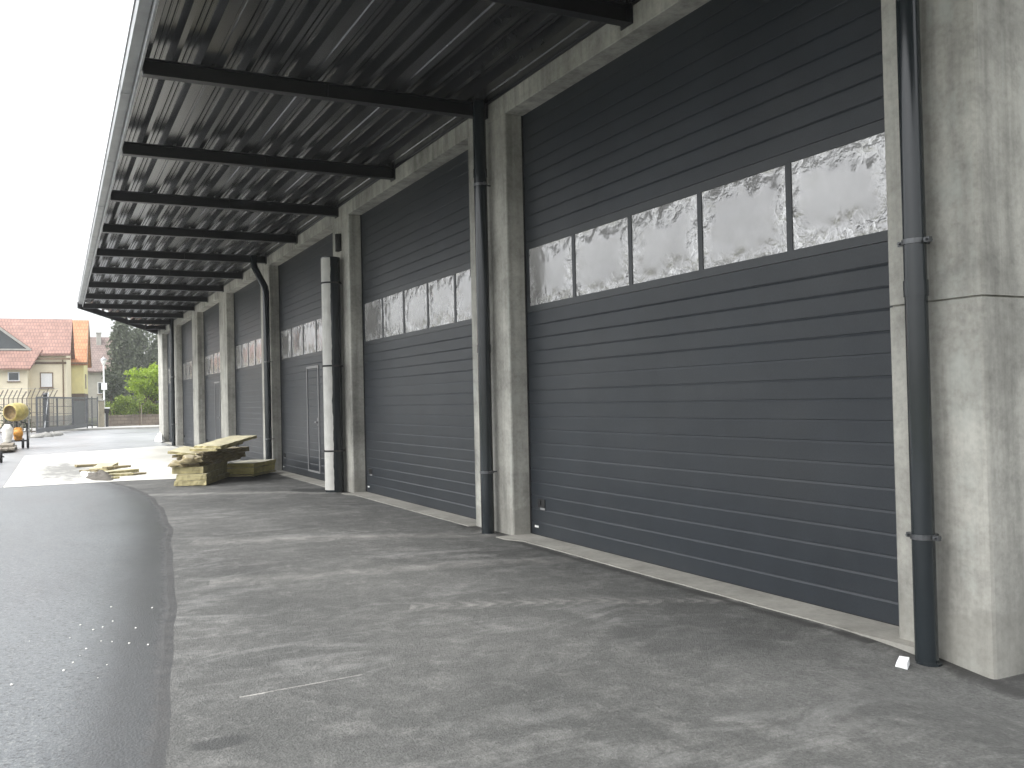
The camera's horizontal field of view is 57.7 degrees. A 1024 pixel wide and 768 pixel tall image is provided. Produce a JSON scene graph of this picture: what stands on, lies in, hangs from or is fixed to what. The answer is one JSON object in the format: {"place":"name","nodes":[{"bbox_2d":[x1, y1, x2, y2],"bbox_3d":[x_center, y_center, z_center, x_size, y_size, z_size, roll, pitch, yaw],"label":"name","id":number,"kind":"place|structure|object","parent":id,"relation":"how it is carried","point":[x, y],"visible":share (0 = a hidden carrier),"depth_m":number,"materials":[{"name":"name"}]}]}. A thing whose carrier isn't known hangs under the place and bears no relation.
{"place":"outdoors","nodes":[
{"label":"outdoors","id":0,"kind":"place"},
{"bbox_2d":[0,451,3,462],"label":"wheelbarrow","id":1,"kind":"object","parent":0,"point":[1,457],"visible":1,"depth_m":25.92,"materials":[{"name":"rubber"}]},
{"bbox_2d":[0,413,144,427],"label":"garden lawn","id":2,"kind":"structure","parent":0,"point":[71,423],"depth_m":81.49,"materials":[{"name":"green plant"}]},
{"bbox_2d":[0,318,74,426],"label":"house","id":3,"kind":"structure","parent":2,"relation":"on","point":[37,353],"depth_m":78.90,"materials":[{"name":"beige paint"}]},
{"bbox_2d":[7,372,20,381],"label":"window","id":4,"kind":"structure","parent":3,"relation":"in","point":[12,376],"depth_m":76.41,"materials":[{"name":"white paint"}]},
{"bbox_2d":[40,372,52,387],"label":"window","id":5,"kind":"structure","parent":3,"relation":"in","point":[46,378],"depth_m":78.80,"materials":[{"name":"white wood"}]},
{"bbox_2d":[71,320,91,420],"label":"house","id":6,"kind":"structure","parent":2,"relation":"on","point":[81,363],"depth_m":89.62,"materials":[{"name":"beige tile"}]},
{"bbox_2d":[88,332,113,417],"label":"house","id":7,"kind":"structure","parent":2,"relation":"on","point":[98,342],"depth_m":114.67,"materials":[{"name":"paint"}]},
{"bbox_2d":[97,382,102,394],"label":"window","id":8,"kind":"structure","parent":7,"relation":"in","point":[99,383],"depth_m":114.46,"materials":[{"name":"white paint"}]},
{"bbox_2d":[100,364,124,416],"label":"broadleaf tree","id":9,"kind":"object","parent":2,"relation":"on","point":[113,382],"visible":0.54,"depth_m":97.10,"materials":[{"name":"green plant"}]},
{"bbox_2d":[104,317,144,414],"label":"broadleaf tree","id":10,"kind":"object","parent":2,"relation":"on","point":[121,362],"visible":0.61,"depth_m":101.18,"materials":[{"name":"green plant"}]},
{"bbox_2d":[128,324,151,414],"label":"broadleaf tree","id":11,"kind":"object","parent":2,"relation":"on","point":[139,345],"visible":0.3,"depth_m":105.50,"materials":[{"name":"green plant"}]},
{"bbox_2d":[137,333,158,413],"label":"broadleaf tree","id":12,"kind":"object","parent":2,"relation":"on","point":[152,358],"visible":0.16,"depth_m":104.41,"materials":[{"name":"green plant"}]},
{"bbox_2d":[0,0,155,366],"label":"sky","id":13,"kind":"structure","parent":0,"point":[61,61],"materials":[{"name":"white"}]},
{"bbox_2d":[0,425,158,431],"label":"pavement","id":14,"kind":"structure","parent":0,"point":[34,429],"depth_m":68.70,"materials":[{"name":"concrete"}]},
{"bbox_2d":[0,405,34,430],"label":"shrub","id":15,"kind":"object","parent":14,"relation":"on","point":[11,424],"visible":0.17,"depth_m":62.15,"materials":[{"name":"green plant"}]},
{"bbox_2d":[86,396,97,427],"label":"fence panel","id":16,"kind":"object","parent":14,"relation":"on","point":[91,414],"visible":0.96,"depth_m":67.25,"materials":[{"name":"grey paint"}]},
{"bbox_2d":[100,356,106,425],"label":"street lamp","id":17,"kind":"object","parent":14,"relation":"on","point":[103,360],"visible":0.9,"depth_m":71.48,"materials":[{"name":"white metal"}]},
{"bbox_2d":[98,400,109,426],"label":"gate pillar","id":18,"kind":"structure","parent":14,"relation":"on","point":[103,412],"depth_m":69.36,"materials":[{"name":"concrete"}]},
{"bbox_2d":[109,414,158,425],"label":"garden wall","id":19,"kind":"structure","parent":14,"relation":"on","point":[131,420],"depth_m":71.66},
{"bbox_2d":[105,394,158,415],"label":"hedge","id":20,"kind":"object","parent":19,"relation":"on","point":[119,402],"visible":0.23,"depth_m":72.12,"materials":[{"name":"green plant"}]},
{"bbox_2d":[136,392,142,425],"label":"young tree","id":21,"kind":"object","parent":14,"relation":"on","point":[137,401],"visible":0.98,"depth_m":71.34,"materials":[{"name":"green plant"}]},
{"bbox_2d":[0,428,168,487],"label":"yard road","id":22,"kind":"structure","parent":0,"point":[81,441],"depth_m":39.11,"materials":[{"name":"grey asphalt"}]},
{"bbox_2d":[3,403,29,447],"bbox_3d":[-18.871,1.589,35.416,0.885,1.756,1.217,-1,-1,-27],"label":"concrete mixer","id":23,"kind":"object","parent":22,"relation":"on","point":[16,412],"visible":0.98,"depth_m":35.14,"materials":[{"name":"yellow paint"}]},
{"bbox_2d":[0,388,57,432],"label":"security fence","id":24,"kind":"object","parent":22,"relation":"on","point":[22,398],"visible":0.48,"depth_m":58.69,"materials":[{"name":"grey metal"}]},
{"bbox_2d":[30,434,44,437],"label":"rubble stone","id":25,"kind":"object","parent":22,"relation":"on","point":[37,436],"visible":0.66,"depth_m":48.47,"materials":[{"name":"grey stone"}]},
{"bbox_2d":[42,393,48,432],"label":"gate post","id":26,"kind":"object","parent":22,"relation":"on","point":[44,394],"visible":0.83,"depth_m":55.91,"materials":[{"name":"metal"}]},
{"bbox_2d":[36,392,86,432],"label":"sliding gate","id":27,"kind":"structure","parent":26,"relation":"attached to","point":[77,412],"depth_m":59.04,"materials":[{"name":"grey metal"}]},
{"bbox_2d":[41,432,54,436],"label":"rubble stone","id":28,"kind":"object","parent":22,"relation":"on","point":[47,434],"visible":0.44,"depth_m":49.80,"materials":[{"name":"grey stone"}]},
{"bbox_2d":[155,433,164,441],"bbox_3d":[-14.933,2.235,39.452,0.424,0.391,1.509,-1,-1,-27],"label":"plastic sheet","id":29,"kind":"object","parent":22,"relation":"on","point":[159,437],"visible":1,"depth_m":39.10,"materials":[{"name":"white plastic"}]},
{"bbox_2d":[0,482,176,767],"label":"road","id":30,"kind":"structure","parent":0,"point":[85,555],"depth_m":6.18,"materials":[{"name":"grey asphalt"}]},
{"bbox_2d":[4,446,177,486],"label":"concrete slab","id":31,"kind":"structure","parent":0,"point":[153,463],"depth_m":23.67,"materials":[{"name":"grey concrete"}]},
{"bbox_2d":[80,471,90,476],"bbox_3d":[-9.381,1.956,20.520,0.254,0.069,2.151,-1,-1,-27],"label":"plastic wrap","id":32,"kind":"object","parent":31,"relation":"on","point":[84,473],"visible":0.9,"depth_m":20.25,"materials":[{"name":"white plastic"}]},
{"bbox_2d":[74,463,98,466],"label":"insulation board","id":33,"kind":"object","parent":31,"relation":"on","point":[82,465],"visible":0.63,"depth_m":23.14,"materials":[{"name":"beige"}]},
{"bbox_2d":[79,469,99,471],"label":"insulation board","id":34,"kind":"object","parent":31,"relation":"on","point":[92,470],"visible":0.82,"depth_m":21.38,"materials":[{"name":"beige"}]},
{"bbox_2d":[86,470,113,480],"bbox_3d":[-8.742,1.900,19.743,0.576,0.127,2.708,-1,-1,-27],"label":"crumpled cloth","id":35,"kind":"object","parent":31,"relation":"on","point":[101,475],"visible":0.95,"depth_m":19.17,"materials":[{"name":"grey fabric"}]},
{"bbox_2d":[89,462,118,470],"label":"insulation board","id":36,"kind":"object","parent":31,"relation":"on","point":[100,465],"visible":0.62,"depth_m":21.96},
{"bbox_2d":[109,472,133,475],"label":"insulation board","id":37,"kind":"object","parent":31,"relation":"on","point":[121,474],"visible":0.62,"depth_m":19.79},
{"bbox_2d":[105,468,138,473],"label":"insulation board","id":38,"kind":"object","parent":31,"relation":"on","point":[127,470],"visible":0.62,"depth_m":20.42,"materials":[{"name":"beige"}]},
{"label":"insulation board","id":39,"kind":"object","parent":31,"relation":"on","visible":0},
{"bbox_2d":[102,465,130,468],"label":"insulation board","id":40,"kind":"object","parent":39,"relation":"on","point":[118,466],"visible":1,"depth_m":20.97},
{"bbox_2d":[122,362,158,412],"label":"fresh green tree","id":41,"kind":"object","parent":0,"point":[144,381],"visible":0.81,"depth_m":75.98,"materials":[{"name":"green plant"}]},
{"bbox_2d":[2,440,1023,767],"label":"forecourt","id":42,"kind":"structure","parent":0,"point":[316,626],"depth_m":5.08,"materials":[{"name":"concrete"}]},
{"bbox_2d":[174,472,229,485],"bbox_3d":[-5.957,1.827,18.003,0.583,0.095,2.121,-1,-1,-5],"label":"insulation board","id":43,"kind":"object","parent":42,"relation":"on","point":[202,482],"visible":0.56,"depth_m":16.98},
{"bbox_2d":[176,467,226,480],"bbox_3d":[-5.968,1.721,17.978,0.563,0.115,2.022,-1,-1,-6],"label":"insulation board","id":44,"kind":"object","parent":43,"relation":"on","point":[200,476],"visible":0.62,"depth_m":17.01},
{"bbox_2d":[172,462,227,473],"bbox_3d":[-5.986,1.599,17.928,0.583,0.124,1.773,-1,-1,-3],"label":"insulation board","id":45,"kind":"object","parent":44,"relation":"on","point":[195,469],"visible":0.6,"depth_m":17.07,"materials":[{"name":"beige"}]},
{"bbox_2d":[169,460,188,466],"bbox_3d":[-6.117,1.453,17.071,0.343,0.137,0.263,-1,-1,-27],"label":"insulation lump","id":46,"kind":"object","parent":45,"relation":"on","point":[174,463],"visible":0.79,"depth_m":16.99,"materials":[{"name":"beige"}]},
{"bbox_2d":[178,454,197,463],"bbox_3d":[-5.934,1.377,17.047,0.361,0.170,0.279,-1,-1,-27],"label":"insulation lump","id":47,"kind":"object","parent":46,"relation":"on","point":[188,459],"visible":1,"depth_m":16.95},
{"bbox_2d":[167,457,240,466],"bbox_3d":[-5.956,1.512,18.117,0.676,0.052,1.806,-1,-1,8],"label":"insulation board","id":48,"kind":"object","parent":45,"relation":"on","point":[212,462],"visible":0.38,"depth_m":17.70,"materials":[{"name":"beige"}]},
{"bbox_2d":[198,454,245,462],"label":"insulation board","id":49,"kind":"object","parent":48,"relation":"on","point":[224,458],"visible":0.38,"depth_m":18.12,"materials":[{"name":"beige"}]},
{"bbox_2d":[194,455,203,461],"bbox_3d":[-5.828,1.374,17.135,0.318,0.136,0.206,-1,-1,5],"label":"insulation lump","id":50,"kind":"object","parent":49,"relation":"on","point":[198,458],"visible":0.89,"depth_m":17.10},
{"bbox_2d":[177,452,244,459],"bbox_3d":[-5.846,1.404,18.136,0.579,0.052,1.807,-1,-1,10],"label":"insulation board","id":51,"kind":"object","parent":49,"relation":"on","point":[224,455],"visible":0.36,"depth_m":17.93,"materials":[{"name":"beige"}]},
{"bbox_2d":[172,449,248,457],"bbox_3d":[-5.872,1.353,18.213,0.677,0.051,1.919,-1,-1,10],"label":"insulation board","id":52,"kind":"object","parent":51,"relation":"on","point":[209,455],"visible":0.49,"depth_m":17.74,"materials":[{"name":"beige"}]},
{"bbox_2d":[167,446,199,454],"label":"insulation board","id":53,"kind":"object","parent":52,"relation":"on","point":[184,450],"visible":0.66,"depth_m":17.27,"materials":[{"name":"beige"}]},
{"bbox_2d":[175,447,248,454],"bbox_3d":[-5.819,1.298,18.166,0.627,0.051,1.796,-1,-1,11],"label":"insulation board","id":54,"kind":"object","parent":52,"relation":"on","point":[222,450],"visible":0.63,"depth_m":17.97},
{"bbox_2d":[190,442,242,450],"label":"insulation board","id":55,"kind":"object","parent":54,"relation":"on","point":[204,449],"visible":0.44,"depth_m":17.41,"materials":[{"name":"beige"}]},
{"bbox_2d":[194,435,256,448],"bbox_3d":[-5.539,1.122,18.019,0.604,0.060,1.221,-2,6,18],"label":"insulation board","id":56,"kind":"object","parent":55,"relation":"on","point":[221,443],"visible":1,"depth_m":17.88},
{"bbox_2d":[229,470,275,476],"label":"insulation board","id":57,"kind":"object","parent":42,"relation":"on","point":[241,475],"visible":0.58,"depth_m":18.95,"materials":[{"name":"beige"}]},
{"bbox_2d":[227,464,274,473],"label":"insulation board","id":58,"kind":"object","parent":57,"relation":"on","point":[259,469],"visible":0.66,"depth_m":18.94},
{"bbox_2d":[227,459,275,467],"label":"insulation board","id":59,"kind":"object","parent":58,"relation":"on","point":[250,463],"visible":1,"depth_m":19.17,"materials":[{"name":"beige"}]},
{"bbox_2d":[77,0,1023,678],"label":"warehouse","id":60,"kind":"structure","parent":42,"relation":"on","point":[723,298],"depth_m":8.25,"materials":[{"name":"concrete"}]},
{"bbox_2d":[167,333,171,441],"bbox_3d":[-13.913,-0.137,38.216,0.070,5.130,3.530,-1,-1,-27],"label":"garage door","id":61,"kind":"structure","parent":60,"relation":"in","point":[168,335],"depth_m":39.40,"materials":[{"name":"grey metal"}]},
{"bbox_2d":[181,319,193,446],"bbox_3d":[-11.610,-0.265,33.639,0.070,5.130,4.380,-1,-1,-27],"label":"garage door","id":62,"kind":"structure","parent":60,"relation":"in","point":[187,359],"depth_m":34.31,"materials":[{"name":"grey metal"}]},
{"bbox_2d":[203,303,220,442],"bbox_3d":[-9.163,-0.401,28.743,0.100,5.130,4.430,-1,-1,-27],"label":"garage door","id":63,"kind":"structure","parent":60,"relation":"in","point":[210,316],"depth_m":29.30,"materials":[{"name":"grey metal"}]},
{"bbox_2d":[234,279,263,460],"bbox_3d":[-6.633,-0.541,23.749,0.070,5.130,4.630,-1,-1,-27],"label":"garage door","id":64,"kind":"structure","parent":60,"relation":"in","point":[247,300],"depth_m":24.03,"materials":[{"name":"grey metal"}]},
{"bbox_2d":[278,233,332,480],"bbox_3d":[-4.044,-0.686,18.572,0.100,5.130,5.190,-1,-1,-27],"label":"garage door","id":65,"kind":"structure","parent":60,"relation":"in","point":[299,277],"depth_m":19.07,"materials":[{"name":"grey metal"}]},
{"bbox_2d":[360,150,475,518],"bbox_3d":[-1.366,-0.834,13.283,0.070,5.130,4.930,-1,-1,-27],"label":"garage door","id":66,"kind":"structure","parent":60,"relation":"in","point":[416,259],"depth_m":13.07,"materials":[{"name":"grey metal"}]},
{"bbox_2d":[521,0,898,625],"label":"garage door","id":67,"kind":"structure","parent":60,"relation":"in","point":[706,260],"depth_m":7.26,"materials":[{"name":"grey metal"}]},
{"bbox_2d":[895,656,909,669],"bbox_3d":[2.160,1.534,5.141,0.068,0.047,0.098,5,6,28],"label":"foam block","id":68,"kind":"object","parent":42,"relation":"on","point":[903,662],"depth_m":5.11,"materials":[{"name":"white plastic"}]},
{"label":"ground","id":69,"kind":"structure","parent":0,"visible":0},
{"bbox_2d":[51,426,158,431],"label":"kerb","id":70,"kind":"structure","parent":69,"relation":"on","point":[110,428],"depth_m":63.77,"materials":[{"name":"concrete"}]},
{"bbox_3d":[-18.247,2.287,33.139,0.180,0.070,4.100,-1,-1,-27],"label":"plank","id":71,"kind":"object","parent":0,"visible":0},
{"bbox_2d":[0,442,14,446],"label":"plank","id":72,"kind":"object","parent":71,"relation":"on","point":[12,444],"visible":0.98,"depth_m":33.11,"materials":[{"name":"beige wood"}]},
{"bbox_2d":[2,424,12,442],"bbox_3d":[-18.757,1.848,34.581,0.384,0.700,0.403,-1,-1,-27],"label":"cement sack","id":73,"kind":"object","parent":72,"relation":"on","point":[7,432],"visible":0.99,"depth_m":34.44,"materials":[{"name":"white paper"}]}
]}

